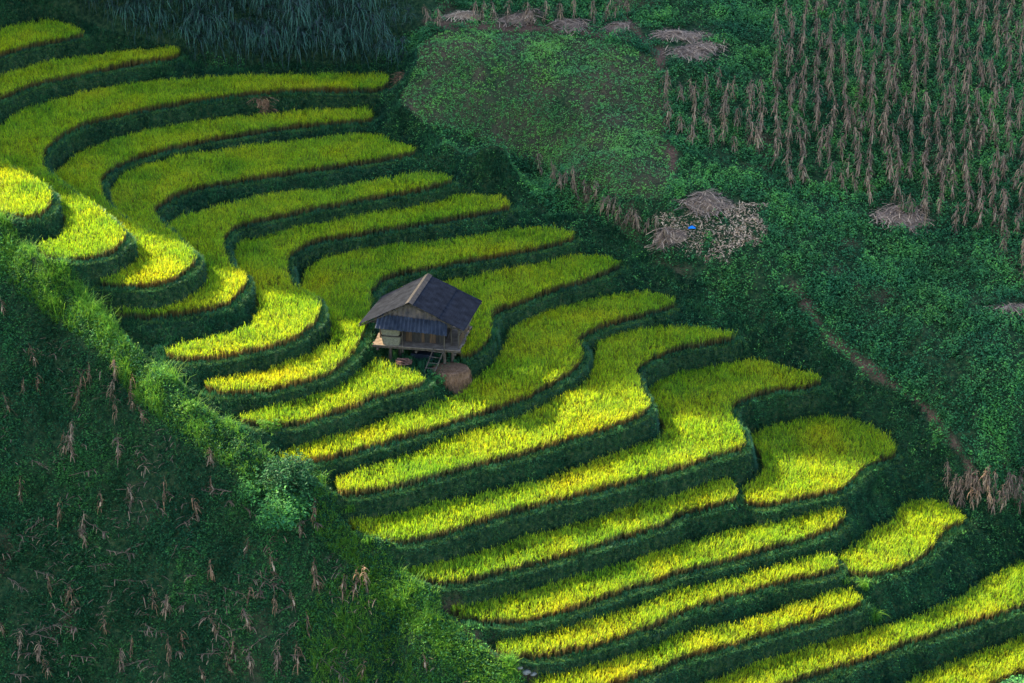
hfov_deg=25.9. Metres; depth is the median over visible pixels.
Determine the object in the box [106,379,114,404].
maize plant
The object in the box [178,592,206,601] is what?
fallen maize
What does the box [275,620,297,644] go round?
fallen maize
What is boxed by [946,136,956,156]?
maize plant
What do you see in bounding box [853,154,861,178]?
maize plant
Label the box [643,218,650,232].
maize plant
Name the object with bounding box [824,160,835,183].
maize plant
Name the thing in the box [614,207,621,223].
maize plant
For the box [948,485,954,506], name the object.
maize plant
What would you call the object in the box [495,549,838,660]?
rice terrace
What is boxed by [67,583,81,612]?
maize plant
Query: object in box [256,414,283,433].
shrub
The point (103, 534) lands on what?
fallen maize
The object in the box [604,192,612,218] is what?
maize plant
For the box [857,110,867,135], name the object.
maize plant
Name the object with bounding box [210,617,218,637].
maize plant
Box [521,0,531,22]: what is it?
maize plant
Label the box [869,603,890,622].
grass tuft
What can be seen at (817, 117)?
maize plant
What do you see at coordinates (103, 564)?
fallen maize
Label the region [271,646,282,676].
maize plant
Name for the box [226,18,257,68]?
cane clump
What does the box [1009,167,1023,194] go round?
maize plant
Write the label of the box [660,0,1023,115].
maize field
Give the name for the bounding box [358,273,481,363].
stilt hut
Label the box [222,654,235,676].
maize plant
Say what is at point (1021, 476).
maize plant
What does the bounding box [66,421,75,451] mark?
maize plant
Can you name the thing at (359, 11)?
cane clump
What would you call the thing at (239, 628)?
fallen maize
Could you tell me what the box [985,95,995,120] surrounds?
maize plant
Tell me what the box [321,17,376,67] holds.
cane clump
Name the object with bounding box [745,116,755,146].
maize plant
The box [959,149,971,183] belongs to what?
maize plant
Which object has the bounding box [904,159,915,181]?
maize plant
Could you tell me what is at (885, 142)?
maize plant
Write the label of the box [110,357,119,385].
maize plant
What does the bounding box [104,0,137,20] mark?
cane clump
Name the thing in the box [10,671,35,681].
fallen maize
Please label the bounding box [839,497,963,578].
rice terrace
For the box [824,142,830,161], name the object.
maize plant
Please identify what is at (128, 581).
fallen maize
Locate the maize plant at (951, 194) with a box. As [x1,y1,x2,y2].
[949,173,958,200]
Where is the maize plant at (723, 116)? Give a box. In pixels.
[718,103,729,128]
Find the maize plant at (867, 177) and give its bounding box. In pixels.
[863,165,873,191]
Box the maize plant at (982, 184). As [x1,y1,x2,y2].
[978,176,987,194]
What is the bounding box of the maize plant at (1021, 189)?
[1018,180,1023,206]
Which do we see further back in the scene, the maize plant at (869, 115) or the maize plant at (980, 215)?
the maize plant at (869, 115)
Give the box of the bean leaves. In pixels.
[123,0,1023,682]
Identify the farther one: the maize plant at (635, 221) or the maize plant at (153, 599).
the maize plant at (635, 221)
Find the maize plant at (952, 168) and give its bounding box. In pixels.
[949,156,955,180]
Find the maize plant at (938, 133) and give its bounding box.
[932,119,942,142]
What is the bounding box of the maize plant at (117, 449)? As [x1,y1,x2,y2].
[111,434,124,468]
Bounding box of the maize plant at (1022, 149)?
[1018,138,1023,159]
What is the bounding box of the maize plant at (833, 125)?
[826,105,838,137]
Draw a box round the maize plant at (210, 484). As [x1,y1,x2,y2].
[205,475,213,492]
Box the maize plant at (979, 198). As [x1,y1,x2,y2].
[973,187,983,212]
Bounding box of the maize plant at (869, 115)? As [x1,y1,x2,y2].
[865,106,871,123]
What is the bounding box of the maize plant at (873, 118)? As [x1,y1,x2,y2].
[868,104,878,134]
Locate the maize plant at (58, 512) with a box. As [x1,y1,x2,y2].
[57,501,63,528]
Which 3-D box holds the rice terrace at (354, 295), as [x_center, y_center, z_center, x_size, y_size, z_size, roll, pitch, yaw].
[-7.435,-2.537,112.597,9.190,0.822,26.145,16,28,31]
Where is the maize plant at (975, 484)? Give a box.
[969,469,980,491]
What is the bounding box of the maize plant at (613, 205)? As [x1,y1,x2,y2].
[611,196,617,216]
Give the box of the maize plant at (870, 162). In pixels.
[865,156,874,176]
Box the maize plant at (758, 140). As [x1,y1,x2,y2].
[753,122,763,154]
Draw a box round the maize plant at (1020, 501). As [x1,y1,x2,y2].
[1014,486,1023,513]
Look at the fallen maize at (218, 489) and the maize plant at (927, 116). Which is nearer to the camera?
the fallen maize at (218, 489)
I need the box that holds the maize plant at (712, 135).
[706,119,716,148]
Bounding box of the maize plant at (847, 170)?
[843,154,852,179]
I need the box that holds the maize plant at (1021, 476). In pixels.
[1018,467,1023,486]
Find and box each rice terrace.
[0,17,84,57]
[0,44,179,101]
[0,70,389,262]
[0,154,52,221]
[54,104,373,289]
[109,132,416,245]
[115,170,452,320]
[164,190,511,362]
[204,224,573,396]
[239,358,424,428]
[277,288,675,464]
[334,323,736,497]
[348,356,822,545]
[395,252,620,359]
[404,476,737,586]
[450,504,845,625]
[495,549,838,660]
[530,585,862,682]
[706,559,1023,682]
[740,414,897,507]
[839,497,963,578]
[906,634,1023,682]
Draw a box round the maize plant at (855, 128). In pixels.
[850,122,859,150]
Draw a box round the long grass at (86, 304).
[0,202,525,682]
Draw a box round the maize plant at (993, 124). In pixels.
[988,106,997,137]
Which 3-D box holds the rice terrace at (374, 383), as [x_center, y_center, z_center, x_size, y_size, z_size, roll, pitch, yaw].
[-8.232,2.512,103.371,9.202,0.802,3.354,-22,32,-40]
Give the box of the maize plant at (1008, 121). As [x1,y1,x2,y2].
[1004,113,1011,132]
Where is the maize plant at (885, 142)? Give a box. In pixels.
[881,123,890,151]
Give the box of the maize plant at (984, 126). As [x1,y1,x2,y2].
[979,118,988,142]
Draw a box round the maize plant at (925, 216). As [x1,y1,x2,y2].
[918,195,931,226]
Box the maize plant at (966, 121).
[963,103,973,127]
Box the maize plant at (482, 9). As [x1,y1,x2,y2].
[477,0,486,22]
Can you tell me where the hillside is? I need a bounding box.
[0,0,1023,682]
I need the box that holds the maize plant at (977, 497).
[973,484,981,507]
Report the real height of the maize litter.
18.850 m
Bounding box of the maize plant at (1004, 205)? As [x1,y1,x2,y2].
[999,189,1010,217]
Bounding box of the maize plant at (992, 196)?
[987,183,996,212]
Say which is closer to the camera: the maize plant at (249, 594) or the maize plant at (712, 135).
the maize plant at (249, 594)
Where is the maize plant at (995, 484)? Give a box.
[991,469,997,494]
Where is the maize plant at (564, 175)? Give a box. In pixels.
[563,168,569,185]
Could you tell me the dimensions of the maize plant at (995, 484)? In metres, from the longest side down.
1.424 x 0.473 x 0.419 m
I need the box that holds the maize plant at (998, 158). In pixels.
[993,147,1002,168]
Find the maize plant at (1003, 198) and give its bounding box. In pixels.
[999,186,1008,210]
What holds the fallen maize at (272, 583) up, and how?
on the hillside
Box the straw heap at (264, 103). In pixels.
[244,94,283,117]
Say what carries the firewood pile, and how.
on the hillside
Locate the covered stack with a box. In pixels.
[410,350,433,360]
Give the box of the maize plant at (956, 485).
[952,478,959,496]
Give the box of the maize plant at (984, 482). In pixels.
[979,467,990,491]
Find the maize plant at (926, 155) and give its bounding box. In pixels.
[919,145,929,166]
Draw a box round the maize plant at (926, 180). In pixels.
[919,163,932,194]
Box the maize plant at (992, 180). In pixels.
[988,161,997,186]
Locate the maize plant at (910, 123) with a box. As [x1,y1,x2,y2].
[904,111,914,130]
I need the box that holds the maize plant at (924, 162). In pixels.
[920,151,929,175]
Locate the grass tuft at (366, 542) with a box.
[361,533,375,544]
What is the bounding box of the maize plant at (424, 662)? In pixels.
[422,652,427,672]
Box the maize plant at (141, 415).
[138,407,148,424]
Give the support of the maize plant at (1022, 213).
on the hillside
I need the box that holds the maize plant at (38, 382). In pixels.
[35,374,43,394]
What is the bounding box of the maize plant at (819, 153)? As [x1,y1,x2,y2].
[815,145,823,165]
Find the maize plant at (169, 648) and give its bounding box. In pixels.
[165,639,171,662]
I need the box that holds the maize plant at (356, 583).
[349,565,361,600]
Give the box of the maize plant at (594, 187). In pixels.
[591,181,599,201]
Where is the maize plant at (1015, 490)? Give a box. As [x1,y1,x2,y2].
[1011,481,1019,507]
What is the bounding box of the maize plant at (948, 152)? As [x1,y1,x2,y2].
[942,140,953,167]
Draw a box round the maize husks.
[655,199,768,263]
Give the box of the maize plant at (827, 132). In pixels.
[821,124,832,146]
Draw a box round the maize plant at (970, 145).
[966,128,975,158]
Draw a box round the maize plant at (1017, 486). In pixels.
[1015,476,1022,494]
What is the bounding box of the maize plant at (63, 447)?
[58,430,66,454]
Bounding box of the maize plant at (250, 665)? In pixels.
[245,652,254,677]
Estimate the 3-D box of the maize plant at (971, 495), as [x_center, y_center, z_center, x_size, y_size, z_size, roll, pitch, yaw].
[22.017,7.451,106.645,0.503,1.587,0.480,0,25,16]
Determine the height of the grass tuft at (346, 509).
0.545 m
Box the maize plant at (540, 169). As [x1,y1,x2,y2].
[536,153,542,174]
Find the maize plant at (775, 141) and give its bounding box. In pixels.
[773,125,781,149]
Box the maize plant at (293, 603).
[289,589,296,612]
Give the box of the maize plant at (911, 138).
[907,126,913,151]
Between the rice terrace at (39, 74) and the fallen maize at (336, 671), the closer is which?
the fallen maize at (336, 671)
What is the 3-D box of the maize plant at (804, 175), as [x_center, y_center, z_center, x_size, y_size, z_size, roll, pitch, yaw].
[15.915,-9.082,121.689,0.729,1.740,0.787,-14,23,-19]
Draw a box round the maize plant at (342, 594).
[338,574,346,603]
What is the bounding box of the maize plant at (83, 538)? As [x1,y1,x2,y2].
[77,525,87,547]
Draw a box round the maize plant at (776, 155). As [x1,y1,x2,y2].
[771,142,781,167]
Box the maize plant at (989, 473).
[984,466,991,489]
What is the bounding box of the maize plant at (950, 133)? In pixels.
[945,123,954,141]
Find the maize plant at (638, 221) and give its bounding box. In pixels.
[633,212,643,234]
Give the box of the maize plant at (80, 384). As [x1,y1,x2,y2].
[78,373,85,398]
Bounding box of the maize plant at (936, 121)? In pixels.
[933,103,942,131]
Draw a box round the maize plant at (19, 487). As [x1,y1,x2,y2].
[15,477,26,504]
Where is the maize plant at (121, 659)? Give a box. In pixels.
[116,648,126,673]
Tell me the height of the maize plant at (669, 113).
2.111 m
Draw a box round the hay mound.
[432,361,471,394]
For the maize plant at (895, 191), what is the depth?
120.32 m
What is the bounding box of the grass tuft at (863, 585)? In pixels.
[855,575,873,590]
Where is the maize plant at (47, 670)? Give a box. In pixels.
[42,654,50,679]
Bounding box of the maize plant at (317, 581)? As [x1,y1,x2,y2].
[310,570,324,593]
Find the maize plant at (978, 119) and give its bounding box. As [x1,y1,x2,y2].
[975,105,982,131]
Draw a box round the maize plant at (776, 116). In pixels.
[771,101,779,127]
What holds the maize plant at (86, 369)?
on the hillside
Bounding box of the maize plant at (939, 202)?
[936,190,944,216]
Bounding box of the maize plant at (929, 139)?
[923,128,932,152]
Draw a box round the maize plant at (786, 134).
[783,126,792,154]
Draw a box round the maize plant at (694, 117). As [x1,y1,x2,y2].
[691,100,700,127]
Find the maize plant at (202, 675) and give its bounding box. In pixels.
[198,667,206,682]
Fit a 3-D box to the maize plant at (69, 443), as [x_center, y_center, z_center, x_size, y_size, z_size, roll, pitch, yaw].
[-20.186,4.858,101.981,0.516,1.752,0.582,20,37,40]
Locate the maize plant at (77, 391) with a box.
[69,386,79,411]
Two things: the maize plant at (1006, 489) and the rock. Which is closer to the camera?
the rock
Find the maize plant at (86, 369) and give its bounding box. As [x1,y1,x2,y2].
[81,363,91,388]
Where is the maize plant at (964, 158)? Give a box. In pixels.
[960,144,969,174]
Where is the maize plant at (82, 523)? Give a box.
[78,511,86,538]
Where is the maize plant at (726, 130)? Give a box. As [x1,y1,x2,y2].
[717,115,727,145]
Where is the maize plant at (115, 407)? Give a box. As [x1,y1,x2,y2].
[112,396,117,424]
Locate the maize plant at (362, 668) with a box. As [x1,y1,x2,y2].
[355,659,366,678]
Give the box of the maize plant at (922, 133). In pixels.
[919,112,927,140]
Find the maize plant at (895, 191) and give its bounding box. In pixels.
[891,173,900,201]
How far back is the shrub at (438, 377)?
106.04 m
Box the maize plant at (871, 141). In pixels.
[868,123,876,148]
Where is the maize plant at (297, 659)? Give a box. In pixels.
[292,641,303,674]
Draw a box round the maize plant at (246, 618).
[240,608,254,633]
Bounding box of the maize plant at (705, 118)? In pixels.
[701,109,711,130]
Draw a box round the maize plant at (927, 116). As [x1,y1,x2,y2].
[924,105,931,130]
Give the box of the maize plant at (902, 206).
[897,191,905,215]
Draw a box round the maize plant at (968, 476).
[964,466,972,488]
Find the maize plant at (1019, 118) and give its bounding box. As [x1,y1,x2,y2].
[1014,100,1022,131]
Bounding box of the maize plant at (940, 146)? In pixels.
[935,134,943,160]
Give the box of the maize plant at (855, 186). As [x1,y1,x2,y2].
[848,170,858,194]
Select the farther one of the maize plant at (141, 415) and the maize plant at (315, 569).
the maize plant at (141, 415)
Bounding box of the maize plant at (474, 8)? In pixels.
[469,1,479,19]
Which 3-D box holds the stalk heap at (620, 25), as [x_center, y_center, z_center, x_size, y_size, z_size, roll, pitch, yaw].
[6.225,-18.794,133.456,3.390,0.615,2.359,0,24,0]
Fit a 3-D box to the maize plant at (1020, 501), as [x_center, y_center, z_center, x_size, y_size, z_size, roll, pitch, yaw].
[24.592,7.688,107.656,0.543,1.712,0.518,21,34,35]
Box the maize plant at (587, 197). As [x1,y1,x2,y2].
[585,186,591,204]
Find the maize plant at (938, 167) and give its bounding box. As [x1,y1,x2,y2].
[933,156,942,173]
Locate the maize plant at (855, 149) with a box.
[851,134,861,160]
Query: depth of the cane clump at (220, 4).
134.05 m
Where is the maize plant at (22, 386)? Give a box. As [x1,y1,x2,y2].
[19,377,24,394]
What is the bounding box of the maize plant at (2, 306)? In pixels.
[0,297,6,314]
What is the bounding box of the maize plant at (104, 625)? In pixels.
[98,613,109,633]
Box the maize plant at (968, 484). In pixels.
[965,472,974,489]
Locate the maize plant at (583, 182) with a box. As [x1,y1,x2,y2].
[581,176,587,195]
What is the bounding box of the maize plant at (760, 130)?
[753,119,765,141]
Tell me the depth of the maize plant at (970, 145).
121.94 m
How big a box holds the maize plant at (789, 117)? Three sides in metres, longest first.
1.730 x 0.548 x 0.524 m
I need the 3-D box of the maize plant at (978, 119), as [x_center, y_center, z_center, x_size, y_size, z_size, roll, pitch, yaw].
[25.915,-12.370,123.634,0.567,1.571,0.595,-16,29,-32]
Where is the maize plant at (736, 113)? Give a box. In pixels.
[732,108,741,132]
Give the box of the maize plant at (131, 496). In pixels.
[126,486,134,502]
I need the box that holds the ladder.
[423,348,444,373]
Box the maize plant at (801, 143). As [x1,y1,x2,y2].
[795,130,806,158]
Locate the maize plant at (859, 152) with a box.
[853,147,864,168]
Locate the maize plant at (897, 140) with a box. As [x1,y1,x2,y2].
[894,135,902,156]
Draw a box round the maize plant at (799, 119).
[794,110,803,131]
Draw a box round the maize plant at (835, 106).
[832,97,839,119]
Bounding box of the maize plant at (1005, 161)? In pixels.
[1000,150,1008,169]
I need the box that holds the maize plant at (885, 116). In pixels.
[880,100,890,128]
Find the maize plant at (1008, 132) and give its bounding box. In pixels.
[1002,120,1013,146]
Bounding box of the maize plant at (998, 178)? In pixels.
[989,171,999,199]
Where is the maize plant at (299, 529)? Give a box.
[295,518,305,536]
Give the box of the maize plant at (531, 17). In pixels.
[528,9,536,24]
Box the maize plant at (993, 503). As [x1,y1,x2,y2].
[989,496,997,514]
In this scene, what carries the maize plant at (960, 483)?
on the hillside
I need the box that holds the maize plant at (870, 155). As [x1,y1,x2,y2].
[866,144,873,164]
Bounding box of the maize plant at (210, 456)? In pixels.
[205,448,213,468]
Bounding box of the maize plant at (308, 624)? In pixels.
[305,611,311,636]
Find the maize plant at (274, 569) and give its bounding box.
[268,551,278,578]
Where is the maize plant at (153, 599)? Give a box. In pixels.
[147,584,160,612]
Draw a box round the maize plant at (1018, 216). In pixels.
[1012,208,1021,235]
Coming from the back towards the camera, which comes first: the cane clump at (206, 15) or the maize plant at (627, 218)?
the cane clump at (206, 15)
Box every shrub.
[7,212,26,229]
[172,395,200,412]
[236,472,265,504]
[251,486,315,532]
[252,445,326,501]
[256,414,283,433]
[431,371,445,384]
[612,424,622,432]
[898,198,919,213]
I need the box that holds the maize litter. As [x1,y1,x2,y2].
[0,282,469,682]
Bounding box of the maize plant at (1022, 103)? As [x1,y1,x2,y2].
[1017,97,1023,120]
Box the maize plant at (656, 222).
[652,214,658,237]
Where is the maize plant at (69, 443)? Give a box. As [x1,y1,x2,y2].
[66,435,77,461]
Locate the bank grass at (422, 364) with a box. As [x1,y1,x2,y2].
[0,0,1023,682]
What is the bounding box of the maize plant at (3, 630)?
[0,622,8,637]
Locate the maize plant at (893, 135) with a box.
[889,120,898,145]
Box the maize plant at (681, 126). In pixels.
[676,114,685,134]
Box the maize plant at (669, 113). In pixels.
[662,101,672,131]
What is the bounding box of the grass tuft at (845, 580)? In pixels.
[842,571,852,584]
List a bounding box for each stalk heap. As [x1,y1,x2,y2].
[389,70,403,88]
[442,10,490,24]
[492,7,546,29]
[543,17,592,35]
[588,20,639,34]
[643,226,696,252]
[649,26,717,43]
[653,36,727,63]
[668,188,737,223]
[867,199,941,238]
[983,301,1023,318]
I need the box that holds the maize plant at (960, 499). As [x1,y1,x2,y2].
[956,490,964,507]
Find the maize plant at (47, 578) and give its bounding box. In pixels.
[45,573,52,597]
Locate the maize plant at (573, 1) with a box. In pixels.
[570,0,576,18]
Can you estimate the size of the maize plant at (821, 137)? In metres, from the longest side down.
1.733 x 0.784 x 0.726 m
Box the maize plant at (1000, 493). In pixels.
[995,484,1004,502]
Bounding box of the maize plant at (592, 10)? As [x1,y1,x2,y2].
[588,0,595,22]
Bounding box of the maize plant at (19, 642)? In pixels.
[15,629,23,655]
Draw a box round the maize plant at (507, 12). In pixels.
[504,0,511,24]
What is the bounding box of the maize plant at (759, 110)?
[756,92,764,118]
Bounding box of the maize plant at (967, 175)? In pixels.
[961,165,973,192]
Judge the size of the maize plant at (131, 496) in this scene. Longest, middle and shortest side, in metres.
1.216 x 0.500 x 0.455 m
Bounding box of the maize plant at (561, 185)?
[555,172,563,190]
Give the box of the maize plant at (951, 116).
[947,94,957,122]
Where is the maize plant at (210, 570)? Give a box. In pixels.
[207,558,214,580]
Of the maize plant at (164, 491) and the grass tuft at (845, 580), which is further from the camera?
the grass tuft at (845, 580)
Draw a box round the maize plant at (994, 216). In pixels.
[990,207,997,224]
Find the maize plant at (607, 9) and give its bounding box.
[602,0,614,20]
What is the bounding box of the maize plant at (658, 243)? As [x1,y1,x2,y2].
[655,226,667,249]
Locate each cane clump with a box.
[100,0,158,33]
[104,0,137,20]
[113,0,176,47]
[122,0,158,25]
[140,7,181,47]
[143,0,196,22]
[171,14,228,63]
[175,7,206,45]
[177,0,218,25]
[187,9,247,67]
[188,0,243,53]
[197,0,247,20]
[198,0,243,16]
[220,16,309,73]
[226,0,260,15]
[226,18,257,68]
[228,18,271,49]
[240,25,298,65]
[241,0,280,27]
[253,0,304,23]
[253,19,290,53]
[255,0,294,15]
[263,0,331,71]
[273,0,322,34]
[275,1,322,49]
[283,25,320,63]
[299,11,346,59]
[305,0,364,27]
[308,12,365,68]
[315,0,352,19]
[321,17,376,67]
[321,22,356,49]
[324,0,381,27]
[327,1,391,58]
[345,15,401,72]
[371,36,411,70]
[372,0,406,13]
[375,0,417,32]
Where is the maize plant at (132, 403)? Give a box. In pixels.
[127,389,134,408]
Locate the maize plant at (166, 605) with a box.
[160,594,171,618]
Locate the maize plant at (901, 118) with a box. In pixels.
[895,109,905,132]
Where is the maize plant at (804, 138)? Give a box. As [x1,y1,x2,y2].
[802,122,810,144]
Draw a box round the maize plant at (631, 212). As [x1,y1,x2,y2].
[628,207,633,227]
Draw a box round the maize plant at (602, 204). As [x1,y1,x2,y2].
[597,194,605,214]
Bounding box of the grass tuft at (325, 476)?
[315,469,332,483]
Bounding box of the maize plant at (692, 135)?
[685,122,698,146]
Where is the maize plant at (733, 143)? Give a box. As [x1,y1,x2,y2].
[729,136,738,154]
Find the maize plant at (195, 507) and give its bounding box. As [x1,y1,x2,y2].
[190,494,200,519]
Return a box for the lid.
[381,329,400,335]
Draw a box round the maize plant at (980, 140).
[976,125,987,154]
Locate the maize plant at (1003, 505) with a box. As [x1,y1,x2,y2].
[999,493,1008,512]
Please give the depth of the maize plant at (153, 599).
99.04 m
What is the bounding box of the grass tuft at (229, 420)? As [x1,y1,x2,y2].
[224,414,234,426]
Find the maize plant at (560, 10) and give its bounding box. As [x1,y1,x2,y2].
[556,3,563,19]
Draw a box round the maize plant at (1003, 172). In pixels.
[997,153,1007,181]
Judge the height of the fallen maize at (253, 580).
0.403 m
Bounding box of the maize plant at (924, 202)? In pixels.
[919,191,931,212]
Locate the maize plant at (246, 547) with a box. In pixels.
[243,536,249,558]
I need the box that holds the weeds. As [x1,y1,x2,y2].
[0,233,514,682]
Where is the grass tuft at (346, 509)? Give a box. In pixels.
[344,498,356,513]
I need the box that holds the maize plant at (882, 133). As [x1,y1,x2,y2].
[877,114,885,143]
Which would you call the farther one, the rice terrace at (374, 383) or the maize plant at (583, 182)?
the maize plant at (583, 182)
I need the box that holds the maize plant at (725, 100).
[718,92,728,120]
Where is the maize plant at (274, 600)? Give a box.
[272,592,277,615]
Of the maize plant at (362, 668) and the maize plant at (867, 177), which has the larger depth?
the maize plant at (867, 177)
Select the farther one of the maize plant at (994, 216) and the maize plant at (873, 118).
the maize plant at (873, 118)
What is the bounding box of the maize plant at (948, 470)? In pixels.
[943,459,951,488]
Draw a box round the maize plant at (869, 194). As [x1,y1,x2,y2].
[863,174,874,205]
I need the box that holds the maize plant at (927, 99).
[922,86,931,117]
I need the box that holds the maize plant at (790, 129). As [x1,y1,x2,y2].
[785,116,795,142]
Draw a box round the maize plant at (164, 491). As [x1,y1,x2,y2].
[160,476,168,509]
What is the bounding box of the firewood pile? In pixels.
[395,358,411,367]
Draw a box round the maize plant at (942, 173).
[935,155,949,187]
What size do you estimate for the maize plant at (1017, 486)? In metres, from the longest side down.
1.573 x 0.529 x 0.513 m
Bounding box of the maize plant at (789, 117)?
[784,106,793,130]
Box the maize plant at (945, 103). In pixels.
[939,86,950,118]
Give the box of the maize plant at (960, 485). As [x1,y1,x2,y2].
[957,476,964,492]
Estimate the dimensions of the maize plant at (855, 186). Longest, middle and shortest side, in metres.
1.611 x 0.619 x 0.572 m
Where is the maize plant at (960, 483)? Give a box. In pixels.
[957,481,965,507]
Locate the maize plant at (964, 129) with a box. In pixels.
[959,124,968,142]
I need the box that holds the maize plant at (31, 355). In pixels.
[28,343,37,365]
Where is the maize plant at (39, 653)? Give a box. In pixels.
[31,640,44,664]
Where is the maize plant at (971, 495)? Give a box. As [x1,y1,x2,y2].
[967,483,975,508]
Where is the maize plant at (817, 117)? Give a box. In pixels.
[810,101,822,131]
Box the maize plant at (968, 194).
[963,181,974,207]
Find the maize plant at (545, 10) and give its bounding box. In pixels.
[542,0,549,22]
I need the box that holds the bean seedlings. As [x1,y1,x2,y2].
[401,27,674,198]
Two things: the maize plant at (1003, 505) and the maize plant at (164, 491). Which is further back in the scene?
the maize plant at (1003, 505)
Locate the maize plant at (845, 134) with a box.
[837,116,851,145]
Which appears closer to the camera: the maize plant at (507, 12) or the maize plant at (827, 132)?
the maize plant at (827, 132)
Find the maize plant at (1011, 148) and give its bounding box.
[1006,140,1016,158]
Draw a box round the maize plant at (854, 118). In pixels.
[850,111,858,128]
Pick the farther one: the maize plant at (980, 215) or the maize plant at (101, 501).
the maize plant at (980, 215)
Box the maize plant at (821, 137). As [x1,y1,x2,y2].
[816,125,826,147]
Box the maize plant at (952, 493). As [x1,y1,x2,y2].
[948,474,958,502]
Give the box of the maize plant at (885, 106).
[882,95,891,117]
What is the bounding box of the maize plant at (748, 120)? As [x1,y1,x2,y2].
[745,107,753,131]
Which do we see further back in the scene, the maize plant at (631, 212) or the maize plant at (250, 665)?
the maize plant at (631, 212)
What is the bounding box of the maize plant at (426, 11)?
[421,6,431,21]
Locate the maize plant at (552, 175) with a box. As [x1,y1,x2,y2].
[549,165,555,185]
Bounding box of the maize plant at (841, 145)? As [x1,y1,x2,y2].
[836,138,845,161]
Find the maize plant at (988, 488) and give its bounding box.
[986,483,992,501]
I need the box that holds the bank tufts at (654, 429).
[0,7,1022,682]
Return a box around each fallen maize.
[8,578,26,592]
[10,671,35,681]
[32,623,60,634]
[33,633,57,644]
[53,623,84,633]
[61,605,82,618]
[71,654,96,660]
[85,520,108,536]
[87,563,116,570]
[107,550,136,557]
[114,579,147,586]
[120,659,148,669]
[146,625,166,636]
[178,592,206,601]
[197,651,225,661]
[207,486,230,495]
[210,627,229,647]
[224,587,252,597]
[226,627,256,636]
[234,573,270,586]
[239,636,266,652]
[256,571,284,592]
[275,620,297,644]
[290,654,305,662]
[321,657,348,682]
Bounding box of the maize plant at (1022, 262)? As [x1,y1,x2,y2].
[1020,248,1023,269]
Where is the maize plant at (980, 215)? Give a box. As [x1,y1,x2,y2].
[972,200,987,230]
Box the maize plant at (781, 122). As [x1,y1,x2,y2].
[775,115,782,137]
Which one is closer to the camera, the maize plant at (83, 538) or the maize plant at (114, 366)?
the maize plant at (83, 538)
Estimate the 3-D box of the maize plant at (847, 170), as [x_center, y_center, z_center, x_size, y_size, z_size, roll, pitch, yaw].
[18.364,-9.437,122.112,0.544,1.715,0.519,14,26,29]
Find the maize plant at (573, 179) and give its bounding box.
[570,165,577,188]
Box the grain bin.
[381,332,401,345]
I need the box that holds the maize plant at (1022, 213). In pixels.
[1019,203,1023,220]
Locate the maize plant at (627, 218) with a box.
[623,209,629,223]
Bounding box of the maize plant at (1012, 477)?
[1010,474,1017,497]
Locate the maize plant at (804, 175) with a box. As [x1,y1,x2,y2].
[798,161,809,184]
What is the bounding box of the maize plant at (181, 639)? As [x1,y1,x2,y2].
[179,629,188,651]
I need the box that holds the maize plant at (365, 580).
[359,564,370,594]
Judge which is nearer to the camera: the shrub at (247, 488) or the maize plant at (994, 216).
the shrub at (247, 488)
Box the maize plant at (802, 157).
[796,145,806,170]
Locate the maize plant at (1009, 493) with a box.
[1004,478,1013,495]
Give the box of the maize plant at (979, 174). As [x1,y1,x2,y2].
[974,164,985,183]
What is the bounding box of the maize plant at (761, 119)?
[756,102,766,128]
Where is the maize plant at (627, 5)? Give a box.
[623,0,630,15]
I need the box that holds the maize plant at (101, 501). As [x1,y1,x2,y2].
[96,493,103,514]
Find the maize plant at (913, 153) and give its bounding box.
[908,143,916,165]
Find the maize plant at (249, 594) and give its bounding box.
[246,584,255,604]
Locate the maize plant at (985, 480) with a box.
[981,470,987,490]
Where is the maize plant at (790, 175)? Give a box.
[785,165,795,188]
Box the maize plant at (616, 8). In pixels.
[610,0,620,17]
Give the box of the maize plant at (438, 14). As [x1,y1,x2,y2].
[433,5,442,28]
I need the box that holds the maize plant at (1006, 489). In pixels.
[1001,475,1012,497]
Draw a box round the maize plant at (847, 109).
[842,108,850,122]
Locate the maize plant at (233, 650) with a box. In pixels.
[226,635,236,660]
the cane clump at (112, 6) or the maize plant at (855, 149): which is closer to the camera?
the maize plant at (855, 149)
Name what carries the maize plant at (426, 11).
on the hillside
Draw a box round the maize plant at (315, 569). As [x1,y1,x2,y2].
[311,559,316,582]
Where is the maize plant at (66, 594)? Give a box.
[61,585,73,609]
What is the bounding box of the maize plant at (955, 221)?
[951,202,962,234]
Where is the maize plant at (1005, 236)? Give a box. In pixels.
[999,227,1009,252]
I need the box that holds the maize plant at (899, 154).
[892,141,904,169]
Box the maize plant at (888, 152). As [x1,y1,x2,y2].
[882,143,893,170]
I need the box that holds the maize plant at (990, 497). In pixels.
[987,491,992,510]
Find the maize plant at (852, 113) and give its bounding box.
[843,103,853,130]
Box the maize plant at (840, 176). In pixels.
[837,168,847,191]
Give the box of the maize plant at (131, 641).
[128,635,133,660]
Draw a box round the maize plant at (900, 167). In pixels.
[893,153,903,180]
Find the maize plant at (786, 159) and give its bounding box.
[782,149,791,170]
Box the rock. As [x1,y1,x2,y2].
[521,669,530,674]
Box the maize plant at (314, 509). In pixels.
[311,499,317,525]
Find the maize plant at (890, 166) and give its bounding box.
[886,157,895,186]
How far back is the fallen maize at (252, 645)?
97.43 m
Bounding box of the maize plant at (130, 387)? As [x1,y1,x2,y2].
[128,373,135,399]
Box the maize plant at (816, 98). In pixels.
[813,93,820,114]
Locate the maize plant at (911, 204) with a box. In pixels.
[907,193,915,217]
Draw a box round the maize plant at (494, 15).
[488,0,497,19]
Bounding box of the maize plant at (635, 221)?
[630,210,639,229]
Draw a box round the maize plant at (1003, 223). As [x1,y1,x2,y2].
[999,206,1008,235]
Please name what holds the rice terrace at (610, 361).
on the hillside
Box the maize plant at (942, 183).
[938,168,949,197]
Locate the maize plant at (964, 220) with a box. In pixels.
[962,198,971,226]
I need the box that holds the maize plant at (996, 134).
[990,119,999,146]

